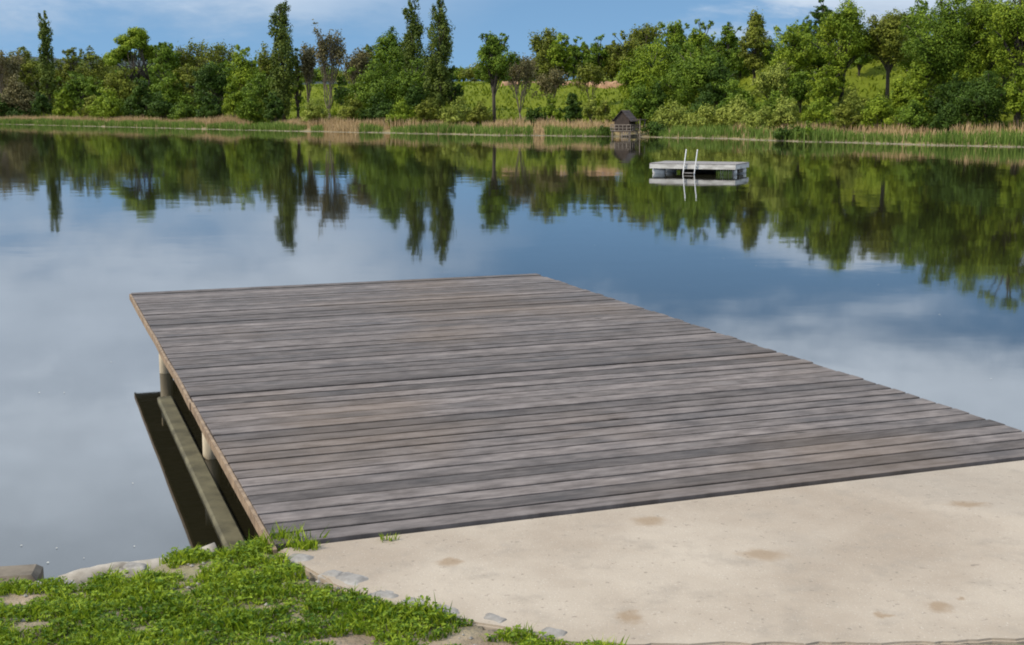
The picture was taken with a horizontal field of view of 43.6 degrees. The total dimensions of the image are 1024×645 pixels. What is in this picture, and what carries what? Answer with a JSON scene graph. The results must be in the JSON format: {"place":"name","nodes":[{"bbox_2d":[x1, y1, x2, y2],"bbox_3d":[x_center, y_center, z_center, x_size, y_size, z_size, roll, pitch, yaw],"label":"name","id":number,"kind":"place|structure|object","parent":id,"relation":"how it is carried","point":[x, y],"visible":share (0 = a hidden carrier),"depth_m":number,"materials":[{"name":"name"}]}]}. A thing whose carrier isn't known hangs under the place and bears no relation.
{"place":"outdoors","nodes":[
{"label":"outdoors","id":0,"kind":"place"},
{"bbox_2d":[0,0,1018,81],"label":"sky","id":1,"kind":"structure","parent":0,"point":[80,24],"materials":[{"name":"blue"}]},
{"bbox_2d":[0,124,1023,580],"bbox_3d":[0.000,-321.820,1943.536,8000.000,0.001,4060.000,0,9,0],"label":"water","id":2,"kind":"structure","parent":0,"point":[896,266],"depth_m":20.19,"materials":[{"name":"blue liquid"}]},
{"bbox_2d":[0,116,1023,146],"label":"green reeds","id":3,"kind":"object","parent":2,"relation":"on","point":[1005,138],"visible":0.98,"depth_m":104.84,"materials":[{"name":"green plant"}]},
{"bbox_2d":[129,273,1023,555],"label":"wooden dock","id":4,"kind":"object","parent":2,"relation":"in","point":[351,411],"visible":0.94,"depth_m":7.37,"materials":[{"name":"grey wood"}]},
{"bbox_2d":[610,110,646,136],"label":"boathouse","id":5,"kind":"object","parent":2,"relation":"in","point":[624,121],"visible":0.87,"depth_m":102.95,"materials":[{"name":"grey wood"}]},
{"bbox_2d":[649,149,748,174],"bbox_3d":[6.525,-5.361,44.614,3.023,1.403,2.285,4,10,22],"label":"swimming raft","id":6,"kind":"object","parent":2,"relation":"on","point":[726,168],"visible":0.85,"depth_m":43.90,"materials":[{"name":"paint"}]},
{"bbox_2d":[0,534,1023,644],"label":"bank","id":7,"kind":"structure","parent":0,"point":[474,632],"depth_m":4.35,"materials":[{"name":"green plant"}]},
{"bbox_2d":[0,564,43,584],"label":"rock","id":8,"kind":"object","parent":7,"relation":"on","point":[32,572],"depth_m":5.28,"materials":[{"name":"grey stone"}]},
{"bbox_2d":[58,542,217,583],"bbox_3d":[-1.555,1.039,5.368,0.657,0.153,0.104,-4,10,-23],"label":"rock","id":9,"kind":"object","parent":7,"relation":"on","point":[78,575],"visible":0.22,"depth_m":5.28,"materials":[{"name":"grey stone"}]},
{"bbox_2d":[247,522,329,548],"bbox_3d":[-0.903,0.862,5.139,0.327,0.110,0.237,-6,11,-30],"label":"grass tuft","id":10,"kind":"object","parent":7,"relation":"on","point":[285,535],"visible":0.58,"depth_m":5.13,"materials":[{"name":"green plant"}]},
{"bbox_2d":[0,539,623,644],"bbox_3d":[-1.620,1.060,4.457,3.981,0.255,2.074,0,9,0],"label":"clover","id":11,"kind":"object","parent":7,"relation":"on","point":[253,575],"visible":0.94,"depth_m":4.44,"materials":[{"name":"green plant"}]},
{"bbox_2d":[0,55,1023,146],"bbox_3d":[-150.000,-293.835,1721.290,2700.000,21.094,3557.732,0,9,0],"label":"hillside","id":12,"kind":"structure","parent":0,"point":[867,71],"depth_m":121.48,"materials":[{"name":"green plant"}]},
{"bbox_2d":[0,48,25,94],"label":"bare tree","id":13,"kind":"object","parent":12,"relation":"on","point":[9,67],"visible":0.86,"depth_m":209.36,"materials":[{"name":"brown plant"}]},
{"bbox_2d":[0,72,36,116],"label":"shrub","id":14,"kind":"object","parent":12,"relation":"on","point":[17,90],"visible":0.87,"depth_m":200.44,"materials":[{"name":"brown plant"}]},
{"bbox_2d":[8,46,41,100],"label":"tree","id":15,"kind":"object","parent":12,"relation":"on","point":[27,68],"visible":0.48,"depth_m":220.38,"materials":[{"name":"green plant"}]},
{"bbox_2d":[30,91,52,116],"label":"shrub","id":16,"kind":"object","parent":12,"relation":"on","point":[41,104],"visible":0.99,"depth_m":193.16,"materials":[{"name":"green plant"}]},
{"bbox_2d":[36,10,58,114],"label":"poplar tree","id":17,"kind":"object","parent":12,"relation":"on","point":[49,86],"visible":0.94,"depth_m":204.02,"materials":[{"name":"green plant"}]},
{"bbox_2d":[52,88,74,116],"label":"shrub","id":18,"kind":"object","parent":12,"relation":"on","point":[64,105],"visible":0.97,"depth_m":186.47,"materials":[{"name":"green plant"}]},
{"bbox_2d":[61,47,82,99],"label":"tree","id":19,"kind":"object","parent":12,"relation":"on","point":[70,65],"visible":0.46,"depth_m":224.07,"materials":[{"name":"green plant"}]},
{"bbox_2d":[53,71,104,114],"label":"tree","id":20,"kind":"object","parent":12,"relation":"on","point":[82,85],"visible":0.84,"depth_m":187.41,"materials":[{"name":"green plant"}]},
{"bbox_2d":[65,45,118,93],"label":"tree","id":21,"kind":"object","parent":12,"relation":"on","point":[94,68],"visible":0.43,"depth_m":207.05,"materials":[{"name":"green plant"}]},
{"bbox_2d":[84,83,127,119],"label":"shrub","id":22,"kind":"object","parent":12,"relation":"on","point":[108,105],"visible":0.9,"depth_m":172.72,"materials":[{"name":"green plant"}]},
{"bbox_2d":[103,66,147,103],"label":"tree","id":23,"kind":"object","parent":12,"relation":"on","point":[121,84],"visible":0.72,"depth_m":183.57,"materials":[{"name":"green plant"}]},
{"bbox_2d":[102,26,158,110],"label":"tree","id":24,"kind":"object","parent":12,"relation":"on","point":[134,38],"visible":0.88,"depth_m":187.30,"materials":[{"name":"green plant"}]},
{"bbox_2d":[121,77,154,117],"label":"shrub","id":25,"kind":"object","parent":12,"relation":"on","point":[140,90],"visible":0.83,"depth_m":169.22,"materials":[{"name":"green plant"}]},
{"bbox_2d":[144,88,177,118],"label":"shrub","id":26,"kind":"object","parent":12,"relation":"on","point":[160,107],"visible":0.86,"depth_m":165.09,"materials":[{"name":"green plant"}]},
{"bbox_2d":[148,42,181,79],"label":"tree","id":27,"kind":"object","parent":12,"relation":"on","point":[167,58],"visible":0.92,"depth_m":184.72,"materials":[{"name":"green plant"}]},
{"bbox_2d":[148,67,183,106],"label":"tree","id":28,"kind":"object","parent":12,"relation":"on","point":[165,85],"visible":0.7,"depth_m":169.19,"materials":[{"name":"green plant"}]},
{"bbox_2d":[167,92,200,119],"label":"shrub","id":29,"kind":"object","parent":12,"relation":"on","point":[182,109],"visible":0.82,"depth_m":156.49,"materials":[{"name":"green plant"}]},
{"bbox_2d":[171,63,205,108],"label":"tree","id":30,"kind":"object","parent":12,"relation":"on","point":[185,77],"visible":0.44,"depth_m":170.36,"materials":[{"name":"green plant"}]},
{"bbox_2d":[172,38,209,103],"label":"sparse tree","id":31,"kind":"object","parent":12,"relation":"on","point":[187,57],"visible":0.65,"depth_m":187.58,"materials":[{"name":"green plant"}]},
{"bbox_2d":[195,92,223,118],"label":"shrub","id":32,"kind":"object","parent":12,"relation":"on","point":[208,102],"visible":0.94,"depth_m":150.66,"materials":[{"name":"green plant"}]},
{"bbox_2d":[184,61,237,109],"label":"tree","id":33,"kind":"object","parent":12,"relation":"on","point":[208,78],"visible":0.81,"depth_m":160.80,"materials":[{"name":"green plant"}]},
{"bbox_2d":[197,41,235,98],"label":"sparse tree","id":34,"kind":"object","parent":12,"relation":"on","point":[218,51],"visible":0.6,"depth_m":183.00,"materials":[{"name":"green plant"}]},
{"bbox_2d":[221,75,245,116],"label":"shrub","id":35,"kind":"object","parent":12,"relation":"on","point":[231,100],"visible":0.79,"depth_m":149.47,"materials":[{"name":"green plant"}]},
{"bbox_2d":[223,44,265,100],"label":"tree","id":36,"kind":"object","parent":12,"relation":"on","point":[245,71],"visible":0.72,"depth_m":159.65,"materials":[{"name":"green plant"}]},
{"bbox_2d":[234,88,265,122],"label":"shrub","id":37,"kind":"object","parent":12,"relation":"on","point":[249,111],"visible":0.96,"depth_m":144.05,"materials":[{"name":"green plant"}]},
{"bbox_2d":[241,72,294,118],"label":"tree","id":38,"kind":"object","parent":12,"relation":"on","point":[261,90],"visible":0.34,"depth_m":146.72,"materials":[{"name":"green plant"}]},
{"bbox_2d":[262,91,284,123],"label":"shrub","id":39,"kind":"object","parent":12,"relation":"on","point":[273,113],"visible":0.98,"depth_m":140.62,"materials":[{"name":"green plant"}]},
{"bbox_2d":[266,0,300,120],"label":"poplar tree","id":40,"kind":"object","parent":12,"relation":"on","point":[283,72],"visible":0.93,"depth_m":143.05,"materials":[{"name":"green plant"}]},
{"bbox_2d":[296,41,315,102],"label":"bare tree","id":41,"kind":"object","parent":12,"relation":"on","point":[308,62],"visible":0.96,"depth_m":145.63,"materials":[{"name":"brown plant"}]},
{"bbox_2d":[300,98,329,124],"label":"shrub","id":42,"kind":"object","parent":12,"relation":"on","point":[318,111],"visible":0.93,"depth_m":133.51,"materials":[{"name":"green plant"}]},
{"bbox_2d":[312,19,345,118],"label":"bare tree","id":43,"kind":"object","parent":12,"relation":"on","point":[325,50],"visible":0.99,"depth_m":142.18,"materials":[{"name":"brown plant"}]},
{"bbox_2d":[337,93,362,121],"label":"shrub","id":44,"kind":"object","parent":12,"relation":"on","point":[349,111],"visible":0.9,"depth_m":130.68,"materials":[{"name":"green plant"}]},
{"bbox_2d":[333,48,372,97],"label":"bare tree","id":45,"kind":"object","parent":12,"relation":"on","point":[358,61],"visible":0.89,"depth_m":141.29,"materials":[{"name":"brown plant"}]},
{"bbox_2d":[344,58,403,110],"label":"tree","id":46,"kind":"object","parent":12,"relation":"on","point":[378,77],"visible":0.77,"depth_m":134.51,"materials":[{"name":"green plant"}]},
{"bbox_2d":[354,89,395,122],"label":"shrub","id":47,"kind":"object","parent":12,"relation":"on","point":[381,111],"visible":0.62,"depth_m":128.85,"materials":[{"name":"green plant"}]},
{"bbox_2d":[365,26,415,104],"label":"tree","id":48,"kind":"object","parent":12,"relation":"on","point":[389,48],"visible":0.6,"depth_m":140.98,"materials":[{"name":"green plant"}]},
{"bbox_2d":[385,100,414,125],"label":"shrub","id":49,"kind":"object","parent":12,"relation":"on","point":[403,112],"visible":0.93,"depth_m":124.08,"materials":[{"name":"green plant"}]},
{"bbox_2d":[393,58,431,101],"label":"tree","id":50,"kind":"object","parent":12,"relation":"on","point":[407,78],"visible":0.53,"depth_m":130.87,"materials":[{"name":"green plant"}]},
{"bbox_2d":[398,0,427,76],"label":"poplar tree","id":51,"kind":"object","parent":12,"relation":"on","point":[411,44],"visible":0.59,"depth_m":134.07,"materials":[{"name":"green plant"}]},
{"bbox_2d":[403,80,428,118],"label":"shrub","id":52,"kind":"object","parent":12,"relation":"on","point":[414,98],"visible":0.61,"depth_m":126.33,"materials":[{"name":"green plant"}]},
{"bbox_2d":[411,98,440,125],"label":"shrub","id":53,"kind":"object","parent":12,"relation":"on","point":[423,112],"visible":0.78,"depth_m":121.71,"materials":[{"name":"green plant"}]},
{"bbox_2d":[421,0,454,119],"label":"poplar tree","id":54,"kind":"object","parent":12,"relation":"on","point":[438,59],"visible":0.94,"depth_m":125.22,"materials":[{"name":"green plant"}]},
{"bbox_2d":[438,95,472,124],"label":"shrub","id":55,"kind":"object","parent":12,"relation":"on","point":[449,114],"visible":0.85,"depth_m":119.65,"materials":[{"name":"green plant"}]},
{"bbox_2d":[466,98,493,126],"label":"shrub","id":56,"kind":"object","parent":12,"relation":"on","point":[477,117],"visible":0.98,"depth_m":118.23,"materials":[{"name":"green plant"}]},
{"bbox_2d":[475,31,520,122],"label":"tree","id":57,"kind":"object","parent":12,"relation":"on","point":[494,63],"visible":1,"depth_m":118.11,"materials":[{"name":"green plant"}]},
{"bbox_2d":[0,112,1023,144],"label":"dry reeds","id":58,"kind":"object","parent":12,"relation":"on","point":[377,121],"visible":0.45,"depth_m":114.19,"materials":[{"name":"plant"}]},
{"bbox_2d":[503,52,540,117],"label":"bare tree","id":59,"kind":"object","parent":12,"relation":"on","point":[523,70],"visible":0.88,"depth_m":126.17,"materials":[{"name":"brown plant"}]},
{"bbox_2d":[528,27,556,65],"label":"tree","id":60,"kind":"object","parent":12,"relation":"on","point":[539,44],"visible":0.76,"depth_m":166.47,"materials":[{"name":"green plant"}]},
{"bbox_2d":[534,66,569,104],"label":"sparse tree","id":61,"kind":"object","parent":12,"relation":"on","point":[552,83],"visible":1,"depth_m":131.39,"materials":[{"name":"brown plant"}]},
{"bbox_2d":[544,32,574,74],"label":"tree","id":62,"kind":"object","parent":12,"relation":"on","point":[561,54],"visible":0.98,"depth_m":164.04,"materials":[{"name":"green plant"}]},
{"bbox_2d":[558,92,582,122],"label":"shrub","id":63,"kind":"object","parent":12,"relation":"on","point":[572,110],"visible":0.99,"depth_m":115.31,"materials":[{"name":"green plant"}]},
{"bbox_2d":[568,60,606,98],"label":"sparse tree","id":64,"kind":"object","parent":12,"relation":"on","point":[587,74],"visible":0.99,"depth_m":133.12,"materials":[{"name":"green plant"}]},
{"bbox_2d":[581,34,611,71],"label":"tree","id":65,"kind":"object","parent":12,"relation":"on","point":[595,50],"visible":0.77,"depth_m":161.63,"materials":[{"name":"green plant"}]},
{"bbox_2d":[605,30,647,70],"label":"tree","id":66,"kind":"object","parent":12,"relation":"on","point":[616,52],"visible":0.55,"depth_m":154.29,"materials":[{"name":"green plant"}]},
{"bbox_2d":[622,80,660,128],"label":"shrub","id":67,"kind":"object","parent":12,"relation":"on","point":[639,101],"visible":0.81,"depth_m":112.56,"materials":[{"name":"green plant"}]},
{"bbox_2d":[611,43,674,100],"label":"tree","id":68,"kind":"object","parent":12,"relation":"on","point":[628,76],"visible":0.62,"depth_m":117.66,"materials":[{"name":"green plant"}]},
{"bbox_2d":[624,22,664,50],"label":"tree","id":69,"kind":"object","parent":12,"relation":"on","point":[647,34],"visible":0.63,"depth_m":157.23,"materials":[{"name":"green plant"}]},
{"bbox_2d":[646,19,690,70],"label":"tree","id":70,"kind":"object","parent":12,"relation":"on","point":[674,32],"visible":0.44,"depth_m":132.29,"materials":[{"name":"green plant"}]},
{"bbox_2d":[646,99,692,129],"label":"shrub","id":71,"kind":"object","parent":12,"relation":"on","point":[668,118],"visible":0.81,"depth_m":105.18,"materials":[{"name":"green plant"}]},
{"bbox_2d":[648,40,738,113],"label":"tree","id":72,"kind":"object","parent":12,"relation":"on","point":[685,79],"visible":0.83,"depth_m":114.66,"materials":[{"name":"green plant"}]},
{"bbox_2d":[682,19,722,61],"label":"tree","id":73,"kind":"object","parent":12,"relation":"on","point":[698,37],"visible":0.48,"depth_m":124.99,"materials":[{"name":"green plant"}]},
{"bbox_2d":[681,102,728,129],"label":"shrub","id":74,"kind":"object","parent":12,"relation":"on","point":[702,117],"visible":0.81,"depth_m":103.71,"materials":[{"name":"green plant"}]},
{"bbox_2d":[697,56,737,104],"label":"tree","id":75,"kind":"object","parent":12,"relation":"on","point":[719,72],"visible":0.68,"depth_m":112.44,"materials":[{"name":"green plant"}]},
{"bbox_2d":[717,22,741,67],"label":"tree","id":76,"kind":"object","parent":12,"relation":"on","point":[729,40],"visible":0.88,"depth_m":125.05,"materials":[{"name":"green plant"}]},
{"bbox_2d":[715,94,753,125],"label":"shrub","id":77,"kind":"object","parent":12,"relation":"on","point":[736,111],"visible":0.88,"depth_m":100.66,"materials":[{"name":"green plant"}]},
{"bbox_2d":[715,77,758,112],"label":"shrub","id":78,"kind":"object","parent":12,"relation":"on","point":[745,94],"visible":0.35,"depth_m":107.78,"materials":[{"name":"green plant"}]},
{"bbox_2d":[720,48,753,77],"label":"tree","id":79,"kind":"object","parent":12,"relation":"on","point":[737,64],"visible":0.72,"depth_m":124.22,"materials":[{"name":"green plant"}]},
{"bbox_2d":[736,18,774,84],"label":"tree","id":80,"kind":"object","parent":12,"relation":"on","point":[755,38],"visible":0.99,"depth_m":118.48,"materials":[{"name":"green plant"}]},
{"bbox_2d":[737,103,779,132],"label":"shrub","id":81,"kind":"object","parent":12,"relation":"on","point":[754,118],"visible":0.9,"depth_m":95.44,"materials":[{"name":"green plant"}]},
{"bbox_2d":[748,57,794,101],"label":"tree","id":82,"kind":"object","parent":12,"relation":"on","point":[767,83],"visible":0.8,"depth_m":102.39,"materials":[{"name":"green plant"}]},
{"bbox_2d":[767,96,801,127],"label":"shrub","id":83,"kind":"object","parent":12,"relation":"on","point":[784,113],"visible":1,"depth_m":94.45,"materials":[{"name":"green plant"}]},
{"bbox_2d":[762,19,822,73],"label":"tree","id":84,"kind":"object","parent":12,"relation":"on","point":[794,54],"visible":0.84,"depth_m":110.90,"materials":[{"name":"green plant"}]},
{"bbox_2d":[782,68,813,112],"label":"tree","id":85,"kind":"object","parent":12,"relation":"on","point":[797,88],"visible":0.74,"depth_m":101.54,"materials":[{"name":"green plant"}]},
{"bbox_2d":[800,96,836,125],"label":"shrub","id":86,"kind":"object","parent":12,"relation":"on","point":[816,110],"visible":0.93,"depth_m":93.58,"materials":[{"name":"green plant"}]},
{"bbox_2d":[804,59,846,110],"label":"tree","id":87,"kind":"object","parent":12,"relation":"on","point":[830,77],"visible":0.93,"depth_m":97.29,"materials":[{"name":"green plant"}]},
{"bbox_2d":[800,0,876,103],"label":"tree","id":88,"kind":"object","parent":12,"relation":"on","point":[843,29],"visible":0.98,"depth_m":97.12,"materials":[{"name":"green plant"}]},
{"bbox_2d":[828,100,862,130],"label":"shrub","id":89,"kind":"object","parent":12,"relation":"on","point":[848,116],"visible":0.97,"depth_m":90.20,"materials":[{"name":"green plant"}]},
{"bbox_2d":[833,83,868,112],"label":"shrub","id":90,"kind":"object","parent":12,"relation":"on","point":[849,94],"visible":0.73,"depth_m":97.10,"materials":[{"name":"green plant"}]},
{"bbox_2d":[860,93,896,127],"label":"shrub","id":91,"kind":"object","parent":12,"relation":"on","point":[879,110],"visible":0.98,"depth_m":88.62,"materials":[{"name":"green plant"}]},
{"bbox_2d":[859,8,914,101],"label":"tree","id":92,"kind":"object","parent":12,"relation":"on","point":[885,32],"visible":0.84,"depth_m":96.60,"materials":[{"name":"green plant"}]},
{"bbox_2d":[886,74,910,124],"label":"tree","id":93,"kind":"object","parent":12,"relation":"on","point":[897,98],"visible":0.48,"depth_m":90.62,"materials":[{"name":"green plant"}]},
{"bbox_2d":[894,97,933,130],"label":"shrub","id":94,"kind":"object","parent":12,"relation":"on","point":[912,114],"visible":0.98,"depth_m":85.17,"materials":[{"name":"green plant"}]},
{"bbox_2d":[895,0,936,76],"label":"tree","id":95,"kind":"object","parent":12,"relation":"on","point":[912,20],"visible":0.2,"depth_m":100.35,"materials":[{"name":"green plant"}]},
{"bbox_2d":[901,55,948,113],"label":"tree","id":96,"kind":"object","parent":12,"relation":"on","point":[916,84],"visible":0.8,"depth_m":88.43,"materials":[{"name":"green plant"}]},
{"bbox_2d":[898,0,991,118],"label":"tree","id":97,"kind":"object","parent":12,"relation":"on","point":[940,45],"visible":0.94,"depth_m":87.63,"materials":[{"name":"green plant"}]},
{"bbox_2d":[925,101,967,130],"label":"shrub","id":98,"kind":"object","parent":12,"relation":"on","point":[945,120],"visible":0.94,"depth_m":83.31,"materials":[{"name":"green plant"}]},
{"bbox_2d":[922,72,971,115],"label":"tree","id":99,"kind":"object","parent":12,"relation":"on","point":[944,91],"visible":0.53,"depth_m":86.44,"materials":[{"name":"green plant"}]},
{"bbox_2d":[941,47,996,115],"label":"tree","id":100,"kind":"object","parent":12,"relation":"on","point":[977,64],"visible":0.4,"depth_m":87.34,"materials":[{"name":"green plant"}]},
{"bbox_2d":[952,0,1011,76],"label":"tree","id":101,"kind":"object","parent":12,"relation":"on","point":[980,47],"visible":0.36,"depth_m":88.13,"materials":[{"name":"green plant"}]},
{"bbox_2d":[947,69,1023,127],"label":"tree","id":102,"kind":"object","parent":12,"relation":"on","point":[978,100],"visible":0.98,"depth_m":82.78,"materials":[{"name":"green plant"}]},
{"bbox_2d":[985,0,1023,119],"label":"tree","id":103,"kind":"object","parent":12,"relation":"on","point":[1009,19],"visible":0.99,"depth_m":84.27,"materials":[{"name":"green plant"}]},
{"bbox_2d":[1003,66,1023,128],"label":"shrub","id":104,"kind":"object","parent":12,"relation":"on","point":[1015,95],"visible":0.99,"depth_m":80.90,"materials":[{"name":"green plant"}]},
{"bbox_2d":[278,460,1023,644],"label":"pavement","id":105,"kind":"structure","parent":0,"point":[930,558],"depth_m":4.85,"materials":[{"name":"concrete"}]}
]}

